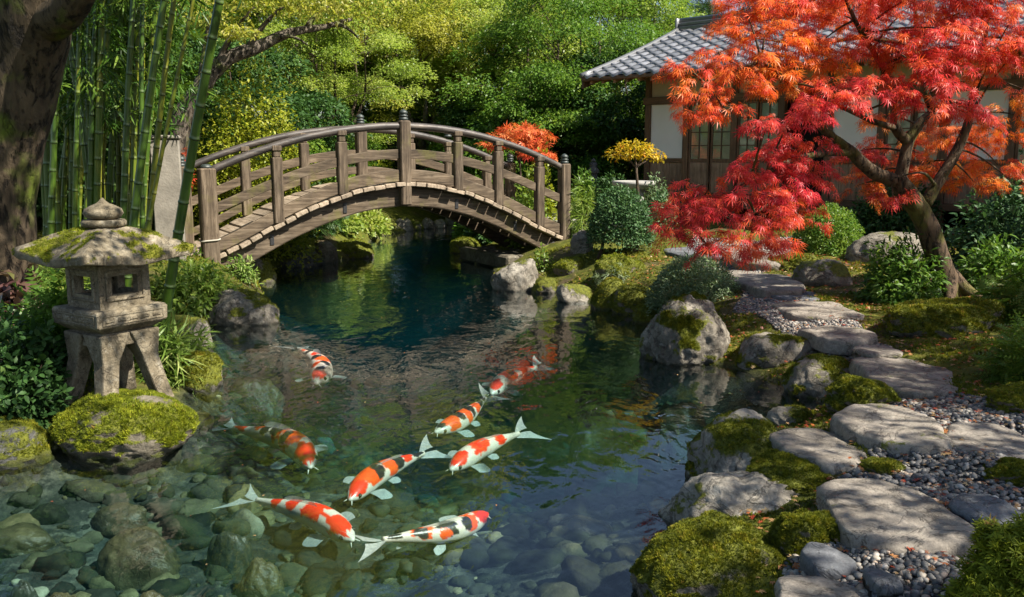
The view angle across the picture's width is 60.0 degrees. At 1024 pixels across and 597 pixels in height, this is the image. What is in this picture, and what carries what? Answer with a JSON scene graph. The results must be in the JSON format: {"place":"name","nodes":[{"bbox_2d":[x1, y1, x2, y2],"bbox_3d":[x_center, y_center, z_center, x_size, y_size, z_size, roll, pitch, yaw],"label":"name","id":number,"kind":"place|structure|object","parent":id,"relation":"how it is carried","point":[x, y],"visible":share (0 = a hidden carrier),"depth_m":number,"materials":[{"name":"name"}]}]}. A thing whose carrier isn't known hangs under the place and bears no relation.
{"place":"outdoors","nodes":[
{"label":"outdoors","id":0,"kind":"place"},
{"bbox_2d":[215,225,646,352],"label":"water","id":1,"kind":"structure","parent":0,"point":[414,259],"depth_m":13.87,"materials":[{"name":"liquid"}]},
{"bbox_2d":[212,417,327,472],"bbox_3d":[-1.885,1.070,6.834,1.461,0.249,0.441,7,11,35],"label":"koi","id":2,"kind":"object","parent":1,"relation":"in","point":[300,449],"visible":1,"depth_m":6.63},
{"bbox_2d":[212,484,359,547],"bbox_3d":[-1.331,1.307,5.442,1.135,0.211,0.340,5,11,30],"label":"koi","id":3,"kind":"object","parent":1,"relation":"in","point":[327,521],"visible":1,"depth_m":5.29},
{"bbox_2d":[275,345,346,387],"bbox_3d":[-2.032,0.625,8.917,0.487,0.245,1.556,-5,11,-28],"label":"koi","id":4,"kind":"object","parent":1,"relation":"in","point":[320,370],"visible":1,"depth_m":8.53},
{"bbox_2d":[343,434,451,505],"bbox_3d":[-0.821,1.185,6.199,0.348,0.202,1.157,6,11,33],"label":"koi","id":5,"kind":"object","parent":1,"relation":"in","point":[368,480],"visible":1,"depth_m":5.99},
{"bbox_2d":[342,510,490,561],"bbox_3d":[-0.503,1.306,5.017,1.008,0.151,0.441,-6,33,-47],"label":"koi","id":6,"kind":"object","parent":1,"relation":"in","point":[447,529],"visible":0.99,"depth_m":5.00},
{"bbox_2d":[431,384,506,436],"bbox_3d":[-0.363,0.940,7.544,0.452,0.174,1.148,22,21,24],"label":"koi","id":7,"kind":"object","parent":1,"relation":"in","point":[461,419],"visible":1,"depth_m":7.28},
{"bbox_2d":[461,244,522,266],"bbox_3d":[0.024,-0.794,16.409,1.308,0.286,1.800,-5,11,-30],"label":"bridge abutment","id":8,"kind":"object","parent":1,"relation":"on","point":[492,258],"visible":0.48,"depth_m":16.02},
{"bbox_2d":[181,109,570,269],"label":"arched bridge","id":9,"kind":"structure","parent":8,"relation":"on","point":[493,211],"depth_m":14.35,"materials":[{"name":"brown wood"}]},
{"bbox_2d":[445,416,551,474],"bbox_3d":[-0.149,1.110,6.679,0.336,0.198,1.117,7,12,39],"label":"koi","id":10,"kind":"object","parent":1,"relation":"in","point":[471,454],"visible":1,"depth_m":6.49},
{"bbox_2d":[482,356,561,395],"bbox_3d":[0.057,0.764,8.762,0.391,0.216,1.278,6,11,32],"label":"koi","id":11,"kind":"object","parent":1,"relation":"in","point":[501,383],"visible":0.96,"depth_m":8.53},
{"bbox_2d":[0,134,1023,596],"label":"ground","id":12,"kind":"structure","parent":0,"point":[464,356],"depth_m":10.11,"materials":[{"name":"stone"}]},
{"bbox_2d":[0,263,47,342],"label":"purple plant","id":13,"kind":"object","parent":12,"relation":"on","point":[9,291],"visible":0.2,"depth_m":7.68,"materials":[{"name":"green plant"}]},
{"bbox_2d":[0,415,55,474],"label":"rock","id":14,"kind":"object","parent":12,"relation":"on","point":[26,444],"visible":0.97,"depth_m":5.87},
{"bbox_2d":[0,522,55,557],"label":"sunken stone","id":15,"kind":"object","parent":12,"relation":"on","point":[22,538],"visible":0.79,"depth_m":5.11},
{"bbox_2d":[0,299,80,431],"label":"leafy plant","id":16,"kind":"object","parent":12,"relation":"on","point":[24,381],"visible":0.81,"depth_m":6.24,"materials":[{"name":"green plant"}]},
{"bbox_2d":[0,266,93,390],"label":"fern","id":17,"kind":"object","parent":12,"relation":"on","point":[49,301],"visible":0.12,"depth_m":6.75,"materials":[{"name":"green plant"}]},
{"bbox_2d":[0,0,94,302],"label":"old tree","id":18,"kind":"object","parent":12,"relation":"on","point":[35,39],"visible":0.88,"depth_m":7.56,"materials":[{"name":"brown plant"}]},
{"bbox_2d":[46,17,135,268],"bbox_3d":[-4.548,-2.586,9.774,1.673,5.416,1.158,0,9,0],"label":"bamboo","id":19,"kind":"object","parent":12,"relation":"on","point":[52,183],"visible":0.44,"depth_m":9.56,"materials":[{"name":"green plant"}]},
{"bbox_2d":[86,0,107,203],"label":"bamboo","id":20,"kind":"object","parent":12,"relation":"on","point":[97,142],"visible":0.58,"depth_m":9.57,"materials":[{"name":"green plant"}]},
{"bbox_2d":[60,0,140,227],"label":"bamboo","id":21,"kind":"object","parent":12,"relation":"on","point":[76,152],"visible":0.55,"depth_m":9.47,"materials":[{"name":"green plant"}]},
{"bbox_2d":[59,12,164,192],"bbox_3d":[-4.502,-2.535,9.545,1.561,5.427,1.513,0,9,0],"label":"bamboo","id":22,"kind":"object","parent":12,"relation":"on","point":[82,132],"visible":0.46,"depth_m":9.62,"materials":[{"name":"green plant"}]},
{"bbox_2d":[96,0,142,225],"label":"bamboo","id":23,"kind":"object","parent":12,"relation":"on","point":[126,130],"visible":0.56,"depth_m":9.37,"materials":[{"name":"green plant"}]},
{"bbox_2d":[92,502,147,537],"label":"sunken stone","id":24,"kind":"object","parent":12,"relation":"on","point":[111,521],"visible":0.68,"depth_m":5.42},
{"bbox_2d":[47,388,199,474],"bbox_3d":[-2.719,0.952,6.242,1.053,0.628,0.861,0,9,0],"label":"rock","id":25,"kind":"object","parent":12,"relation":"on","point":[126,431],"visible":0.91,"depth_m":5.96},
{"bbox_2d":[11,198,197,404],"bbox_3d":[-2.919,0.018,6.437,0.892,1.494,0.898,6,11,33],"label":"stone lantern","id":26,"kind":"object","parent":25,"relation":"on","point":[109,319],"visible":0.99,"depth_m":6.26,"materials":[{"name":"stone"}]},
{"bbox_2d":[72,0,176,287],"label":"bamboo","id":27,"kind":"object","parent":12,"relation":"on","point":[94,43],"visible":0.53,"depth_m":9.58,"materials":[{"name":"green plant"}]},
{"bbox_2d":[90,0,175,230],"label":"bamboo","id":28,"kind":"object","parent":12,"relation":"on","point":[158,128],"visible":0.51,"depth_m":9.53,"materials":[{"name":"green plant"}]},
{"bbox_2d":[81,3,186,203],"bbox_3d":[-4.777,-2.933,11.260,1.236,5.268,1.687,0,9,0],"label":"bamboo","id":29,"kind":"object","parent":12,"relation":"on","point":[110,164],"visible":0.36,"depth_m":11.42,"materials":[{"name":"green plant"}]},
{"bbox_2d":[91,0,186,210],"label":"bamboo","id":30,"kind":"object","parent":12,"relation":"on","point":[133,157],"visible":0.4,"depth_m":11.12,"materials":[{"name":"green plant"}]},
{"bbox_2d":[97,525,181,590],"bbox_3d":[-2.091,1.522,5.002,0.486,0.474,0.366,0,9,0],"label":"sunken stone","id":31,"kind":"object","parent":12,"relation":"on","point":[139,557],"visible":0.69,"depth_m":4.86,"materials":[{"name":"stone"}]},
{"bbox_2d":[36,33,246,224],"bbox_3d":[-7.737,-3.231,16.753,5.359,4.343,5.121,-3,10,-21],"label":"understory tree","id":32,"kind":"object","parent":12,"relation":"on","point":[205,116],"visible":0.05,"depth_m":16.49,"materials":[{"name":"green plant"}]},
{"bbox_2d":[150,135,186,260],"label":"wall slab","id":33,"kind":"structure","parent":12,"relation":"on","point":[167,196],"depth_m":12.09,"materials":[{"name":"stone"}]},
{"bbox_2d":[145,0,194,229],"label":"bamboo","id":34,"kind":"object","parent":12,"relation":"on","point":[162,149],"visible":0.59,"depth_m":9.39,"materials":[{"name":"green plant"}]},
{"bbox_2d":[134,0,212,228],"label":"bamboo","id":35,"kind":"object","parent":12,"relation":"on","point":[142,32],"visible":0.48,"depth_m":10.35,"materials":[{"name":"green plant"}]},
{"bbox_2d":[133,298,215,401],"bbox_3d":[-2.975,0.559,7.686,0.925,1.143,0.901,0,9,0],"label":"grass tuft","id":36,"kind":"object","parent":12,"relation":"on","point":[172,349],"visible":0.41,"depth_m":7.58,"materials":[{"name":"green plant"}]},
{"bbox_2d":[125,0,245,286],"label":"bamboo","id":37,"kind":"object","parent":12,"relation":"on","point":[139,175],"visible":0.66,"depth_m":9.12,"materials":[{"name":"green plant"}]},
{"bbox_2d":[149,247,242,318],"bbox_3d":[-3.894,-0.028,10.787,1.347,1.205,1.252,0,9,0],"label":"pond shrub","id":38,"kind":"object","parent":12,"relation":"on","point":[189,284],"visible":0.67,"depth_m":10.54,"materials":[{"name":"green plant"}]},
{"bbox_2d":[168,350,223,401],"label":"rock","id":39,"kind":"object","parent":12,"relation":"on","point":[209,371],"visible":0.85,"depth_m":7.64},
{"bbox_2d":[105,24,317,224],"bbox_3d":[-6.603,-3.444,18.308,5.121,4.343,5.359,-2,10,-13],"label":"understory tree","id":40,"kind":"object","parent":12,"relation":"on","point":[193,44],"visible":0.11,"depth_m":17.51,"materials":[{"name":"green plant"}]},
{"bbox_2d":[206,531,254,579],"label":"sunken stone","id":41,"kind":"object","parent":12,"relation":"on","point":[231,553],"visible":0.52,"depth_m":4.98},
{"bbox_2d":[206,287,279,349],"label":"rock","id":42,"kind":"object","parent":12,"relation":"on","point":[245,308],"visible":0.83,"depth_m":10.47,"materials":[{"name":"stone"}]},
{"bbox_2d":[235,557,283,596],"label":"sunken stone","id":43,"kind":"object","parent":12,"relation":"on","point":[261,577],"visible":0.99,"depth_m":4.74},
{"bbox_2d":[149,37,372,190],"bbox_3d":[-5.941,-3.730,20.298,5.121,4.343,5.359,-4,10,-23],"label":"understory tree","id":44,"kind":"object","parent":12,"relation":"on","point":[318,101],"visible":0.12,"depth_m":19.70,"materials":[{"name":"green plant"}]},
{"bbox_2d":[228,377,293,429],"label":"sunken stone","id":45,"kind":"object","parent":12,"relation":"on","point":[263,401],"visible":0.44,"depth_m":8.42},
{"bbox_2d":[191,42,331,299],"bbox_3d":[-4.509,-1.716,15.749,2.638,5.808,2.432,0,9,0],"label":"azalea shrub","id":46,"kind":"object","parent":12,"relation":"on","point":[302,239],"visible":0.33,"depth_m":15.43,"materials":[{"name":"green plant"}]},
{"bbox_2d":[182,0,371,138],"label":"broadleaf tree","id":47,"kind":"object","parent":12,"relation":"on","point":[340,81],"visible":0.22,"depth_m":21.70,"materials":[{"name":"green plant"}]},
{"bbox_2d":[168,0,425,160],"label":"leaning tree","id":48,"kind":"object","parent":12,"relation":"on","point":[225,59],"visible":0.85,"depth_m":14.66,"materials":[{"name":"green plant"}]},
{"bbox_2d":[177,0,463,125],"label":"broadleaf tree","id":49,"kind":"object","parent":12,"relation":"on","point":[361,66],"visible":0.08,"depth_m":26.36,"materials":[{"name":"green plant"}]},
{"bbox_2d":[237,0,437,148],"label":"broadleaf tree","id":50,"kind":"object","parent":12,"relation":"on","point":[382,41],"visible":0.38,"depth_m":21.79,"materials":[{"name":"green plant"}]},
{"bbox_2d":[267,57,437,176],"bbox_3d":[-5.084,-5.421,27.974,5.391,4.572,5.641,8,12,39],"label":"understory tree","id":51,"kind":"object","parent":12,"relation":"on","point":[385,109],"visible":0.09,"depth_m":26.86,"materials":[{"name":"green plant"}]},
{"bbox_2d":[0,330,771,596],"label":"pebbles","id":52,"kind":"object","parent":12,"relation":"on","point":[323,573],"visible":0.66,"depth_m":5.62,"materials":[{"name":"stone"}]},
{"bbox_2d":[320,0,514,170],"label":"broadleaf tree","id":53,"kind":"object","parent":12,"relation":"on","point":[414,27],"visible":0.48,"depth_m":24.83,"materials":[{"name":"green plant"}]},
{"bbox_2d":[422,88,562,203],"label":"understory tree","id":54,"kind":"object","parent":12,"relation":"on","point":[439,134],"visible":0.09,"depth_m":24.46,"materials":[{"name":"green plant"}]},
{"bbox_2d":[0,228,1018,596],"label":"moss cover","id":55,"kind":"object","parent":12,"relation":"on","point":[956,380],"visible":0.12,"depth_m":7.73,"materials":[{"name":"plant"}]},
{"bbox_2d":[158,0,223,341],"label":"bamboo","id":56,"kind":"object","parent":55,"relation":"on","point":[179,227],"visible":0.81,"depth_m":8.31,"materials":[{"name":"green plant"}]},
{"bbox_2d":[567,252,1023,592],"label":"fallen leaves","id":57,"kind":"object","parent":55,"relation":"on","point":[796,565],"visible":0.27,"depth_m":5.67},
{"bbox_2d":[848,226,951,304],"bbox_3d":[4.286,-0.177,9.806,1.129,1.233,0.947,0,9,0],"label":"path shrub","id":58,"kind":"object","parent":55,"relation":"on","point":[898,280],"visible":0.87,"depth_m":9.60,"materials":[{"name":"green plant"}]},
{"bbox_2d":[971,309,1023,384],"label":"bush","id":59,"kind":"object","parent":55,"relation":"on","point":[1014,355],"visible":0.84,"depth_m":6.46,"materials":[{"name":"green plant"}]},
{"bbox_2d":[971,262,1023,326],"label":"bush","id":60,"kind":"object","parent":55,"relation":"on","point":[997,289],"visible":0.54,"depth_m":8.31,"materials":[{"name":"green plant"}]},
{"bbox_2d":[395,0,630,160],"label":"broadleaf tree","id":61,"kind":"object","parent":12,"relation":"on","point":[437,64],"visible":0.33,"depth_m":25.05,"materials":[{"name":"green plant"}]},
{"bbox_2d":[490,258,537,305],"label":"rock","id":62,"kind":"object","parent":12,"relation":"on","point":[521,276],"visible":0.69,"depth_m":13.05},
{"bbox_2d":[476,122,557,195],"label":"red shrub","id":63,"kind":"object","parent":12,"relation":"on","point":[527,134],"visible":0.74,"depth_m":17.24,"materials":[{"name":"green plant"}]},
{"bbox_2d":[427,43,616,188],"bbox_3d":[0.536,-4.900,26.113,5.930,5.029,6.205,4,10,24],"label":"understory tree","id":64,"kind":"object","parent":12,"relation":"on","point":[456,119],"visible":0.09,"depth_m":24.59,"materials":[{"name":"green plant"}]},
{"bbox_2d":[437,61,637,208],"bbox_3d":[0.729,-3.839,22.279,5.077,4.115,4.852,1,9,9],"label":"understory tree","id":65,"kind":"object","parent":12,"relation":"on","point":[572,118],"visible":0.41,"depth_m":20.93,"materials":[{"name":"green plant"}]},
{"bbox_2d":[430,0,669,178],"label":"broadleaf tree","id":66,"kind":"object","parent":12,"relation":"on","point":[605,34],"visible":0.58,"depth_m":21.88,"materials":[{"name":"green plant"}]},
{"bbox_2d":[501,62,645,198],"bbox_3d":[1.855,-4.087,23.047,4.852,4.114,5.077,0,9,1],"label":"understory tree","id":67,"kind":"object","parent":12,"relation":"on","point":[607,144],"visible":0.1,"depth_m":22.18,"materials":[{"name":"green plant"}]},
{"bbox_2d":[556,284,591,316],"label":"rock","id":68,"kind":"object","parent":12,"relation":"on","point":[572,294],"visible":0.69,"depth_m":12.09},
{"bbox_2d":[568,175,596,237],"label":"young plant","id":69,"kind":"object","parent":12,"relation":"on","point":[580,223],"visible":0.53,"depth_m":15.75,"materials":[{"name":"green plant"}]},
{"bbox_2d":[528,41,645,191],"bbox_3d":[3.087,-4.354,23.008,5.641,4.572,5.391,-1,9,-6],"label":"understory tree","id":70,"kind":"object","parent":12,"relation":"on","point":[627,122],"visible":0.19,"depth_m":21.43,"materials":[{"name":"green plant"}]},
{"bbox_2d":[564,405,638,497],"bbox_3d":[0.772,1.858,7.854,0.606,1.915,0.484,-6,11,-34],"label":"sunken stone","id":71,"kind":"object","parent":12,"relation":"on","point":[602,455],"visible":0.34,"depth_m":7.63,"materials":[{"name":"stone"}]},
{"bbox_2d":[502,0,707,108],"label":"broadleaf tree","id":72,"kind":"object","parent":12,"relation":"on","point":[653,9],"visible":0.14,"depth_m":25.55,"materials":[{"name":"green plant"}]},
{"bbox_2d":[589,276,622,318],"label":"rock","id":73,"kind":"object","parent":12,"relation":"on","point":[601,300],"visible":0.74,"depth_m":11.55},
{"bbox_2d":[592,252,644,283],"bbox_3d":[1.518,-0.338,12.464,0.828,0.638,0.670,-5,11,-30],"label":"moss mound","id":74,"kind":"object","parent":12,"relation":"on","point":[632,265],"visible":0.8,"depth_m":12.26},
{"bbox_2d":[585,183,655,258],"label":"bush","id":75,"kind":"object","parent":12,"relation":"on","point":[631,236],"visible":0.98,"depth_m":13.16,"materials":[{"name":"green plant"}]},
{"bbox_2d":[611,283,653,320],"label":"rock","id":76,"kind":"object","parent":12,"relation":"on","point":[627,299],"visible":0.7,"depth_m":11.19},
{"bbox_2d":[601,138,666,227],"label":"topiary tree","id":77,"kind":"object","parent":12,"relation":"on","point":[641,156],"visible":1,"depth_m":13.44,"materials":[{"name":"yellow plant"}]},
{"bbox_2d":[639,291,729,388],"bbox_3d":[1.814,0.488,8.844,1.005,1.103,0.779,-4,10,-25],"label":"rock","id":78,"kind":"object","parent":12,"relation":"on","point":[682,336],"visible":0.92,"depth_m":8.55,"materials":[{"name":"stone"}]},
{"bbox_2d":[644,249,741,315],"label":"grassy bush","id":79,"kind":"object","parent":12,"relation":"on","point":[699,272],"visible":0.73,"depth_m":10.41,"materials":[{"name":"green plant"}]},
{"bbox_2d":[629,510,787,596],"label":"rock","id":80,"kind":"object","parent":12,"relation":"on","point":[710,553],"visible":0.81,"depth_m":3.93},
{"bbox_2d":[658,470,798,527],"bbox_3d":[1.256,1.201,4.836,0.872,0.495,0.707,0,9,0],"label":"rock","id":81,"kind":"object","parent":12,"relation":"on","point":[733,493],"visible":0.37,"depth_m":4.69,"materials":[{"name":"stone"}]},
{"bbox_2d":[685,408,778,481],"bbox_3d":[1.438,1.081,5.531,0.716,0.727,0.771,0,9,0],"label":"rock","id":82,"kind":"object","parent":12,"relation":"on","point":[732,440],"visible":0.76,"depth_m":5.36,"materials":[{"name":"stone"}]},
{"bbox_2d":[727,270,805,297],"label":"stepping stone","id":83,"kind":"object","parent":12,"relation":"on","point":[758,285],"visible":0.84,"depth_m":10.47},
{"bbox_2d":[734,332,817,369],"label":"rock","id":84,"kind":"object","parent":12,"relation":"on","point":[763,350],"visible":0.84,"depth_m":8.16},
{"bbox_2d":[746,448,834,494],"bbox_3d":[1.559,0.973,4.939,0.503,0.201,0.584,0,9,0],"label":"moss mound","id":85,"kind":"object","parent":12,"relation":"on","point":[796,474],"visible":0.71,"depth_m":4.82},
{"bbox_2d":[579,0,1023,233],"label":"tea house","id":86,"kind":"structure","parent":12,"relation":"on","point":[707,154],"depth_m":17.12,"materials":[{"name":"white wood"}]},
{"bbox_2d":[767,507,835,556],"bbox_3d":[1.318,1.093,4.021,0.296,0.284,0.264,0,9,0],"label":"moss mound","id":87,"kind":"object","parent":12,"relation":"on","point":[797,531],"visible":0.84,"depth_m":3.94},
{"bbox_2d":[781,353,849,405],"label":"rock","id":88,"kind":"object","parent":12,"relation":"on","point":[807,379],"visible":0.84,"depth_m":7.42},
{"bbox_2d":[771,301,864,322],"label":"stepping stone","id":89,"kind":"object","parent":12,"relation":"on","point":[800,311],"visible":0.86,"depth_m":9.02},
{"bbox_2d":[770,428,866,475],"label":"stepping stone","id":90,"kind":"object","parent":12,"relation":"on","point":[827,452],"visible":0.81,"depth_m":5.06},
{"bbox_2d":[792,259,852,286],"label":"rock","id":91,"kind":"object","parent":12,"relation":"on","point":[834,273],"visible":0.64,"depth_m":10.62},
{"bbox_2d":[790,201,864,256],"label":"round shrub","id":92,"kind":"object","parent":12,"relation":"on","point":[847,225],"visible":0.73,"depth_m":12.87,"materials":[{"name":"green plant"}]},
{"bbox_2d":[644,0,1023,297],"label":"japanese maple","id":93,"kind":"object","parent":12,"relation":"on","point":[909,197],"visible":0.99,"depth_m":8.29,"materials":[{"name":"red plant"}]},
{"bbox_2d":[797,325,877,354],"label":"stepping stone","id":94,"kind":"object","parent":12,"relation":"on","point":[833,339],"visible":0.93,"depth_m":7.97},
{"bbox_2d":[686,237,1023,596],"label":"gravel","id":95,"kind":"structure","parent":12,"relation":"on","point":[918,559],"depth_m":4.63,"materials":[{"name":"gravel"}]},
{"bbox_2d":[774,575,867,596],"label":"stepping stone","id":96,"kind":"object","parent":95,"relation":"on","point":[799,586],"visible":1,"depth_m":3.42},
{"bbox_2d":[800,542,856,579],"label":"rock","id":97,"kind":"object","parent":95,"relation":"on","point":[823,560],"visible":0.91,"depth_m":3.69,"materials":[{"name":"stone"}]},
{"bbox_2d":[862,568,902,596],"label":"rock","id":98,"kind":"object","parent":95,"relation":"on","point":[876,582],"visible":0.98,"depth_m":3.34,"materials":[{"name":"stone"}]},
{"bbox_2d":[829,403,952,457],"bbox_3d":[2.260,0.807,5.302,0.621,0.173,0.884,0,9,0],"label":"stepping stone","id":99,"kind":"object","parent":95,"relation":"on","point":[893,430],"visible":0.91,"depth_m":5.19,"materials":[{"name":"stone"}]},
{"bbox_2d":[816,478,975,558],"bbox_3d":[1.740,1.040,4.109,0.589,0.199,0.866,0,9,0],"label":"stepping stone","id":100,"kind":"object","parent":95,"relation":"on","point":[892,517],"visible":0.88,"depth_m":3.96,"materials":[{"name":"stone"}]},
{"bbox_2d":[946,422,1023,458],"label":"stepping stone","id":101,"kind":"object","parent":95,"relation":"on","point":[991,436],"visible":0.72,"depth_m":5.02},
{"bbox_2d":[947,494,1022,529],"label":"stepping stone","id":102,"kind":"object","parent":95,"relation":"on","point":[968,508],"visible":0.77,"depth_m":4.02,"materials":[{"name":"stone"}]},
{"bbox_2d":[824,373,901,415],"bbox_3d":[2.497,0.727,6.340,0.507,0.389,0.558,8,12,39],"label":"moss mound","id":103,"kind":"object","parent":12,"relation":"on","point":[842,391],"visible":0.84,"depth_m":6.22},
{"bbox_2d":[845,231,922,263],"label":"rock","id":104,"kind":"object","parent":12,"relation":"on","point":[853,250],"visible":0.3,"depth_m":12.16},
{"bbox_2d":[847,155,945,234],"bbox_3d":[6.272,-1.429,14.523,1.562,1.810,1.539,3,10,16],"label":"leafy bush","id":105,"kind":"object","parent":12,"relation":"on","point":[892,220],"visible":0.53,"depth_m":14.32,"materials":[{"name":"green plant"}]},
{"bbox_2d":[848,357,957,400],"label":"stepping stone","id":106,"kind":"object","parent":12,"relation":"on","point":[906,378],"visible":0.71,"depth_m":6.83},
{"bbox_2d":[882,296,1005,339],"bbox_3d":[4.021,0.244,8.236,1.027,0.526,1.108,7,11,36],"label":"moss mound","id":107,"kind":"object","parent":12,"relation":"on","point":[948,318],"visible":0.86,"depth_m":7.93,"materials":[{"name":"plant"}]},
{"bbox_2d":[920,159,1023,270],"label":"leafy bush","id":108,"kind":"object","parent":12,"relation":"on","point":[1001,224],"visible":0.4,"depth_m":11.20,"materials":[{"name":"green plant"}]},
{"bbox_2d":[938,509,1023,596],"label":"corner shrub","id":109,"kind":"object","parent":12,"relation":"on","point":[994,567],"visible":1,"depth_m":3.01,"materials":[{"name":"green plant"}]},
{"bbox_2d":[954,232,1023,293],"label":"leafy bush","id":110,"kind":"object","parent":12,"relation":"on","point":[982,261],"visible":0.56,"depth_m":9.97,"materials":[{"name":"green plant"}]},
{"bbox_2d":[982,456,1023,487],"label":"moss mound","id":111,"kind":"object","parent":12,"relation":"on","point":[1008,469],"visible":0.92,"depth_m":4.47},
{"bbox_2d":[985,381,1023,413],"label":"moss mound","id":112,"kind":"object","parent":12,"relation":"on","point":[1007,398],"visible":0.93,"depth_m":5.58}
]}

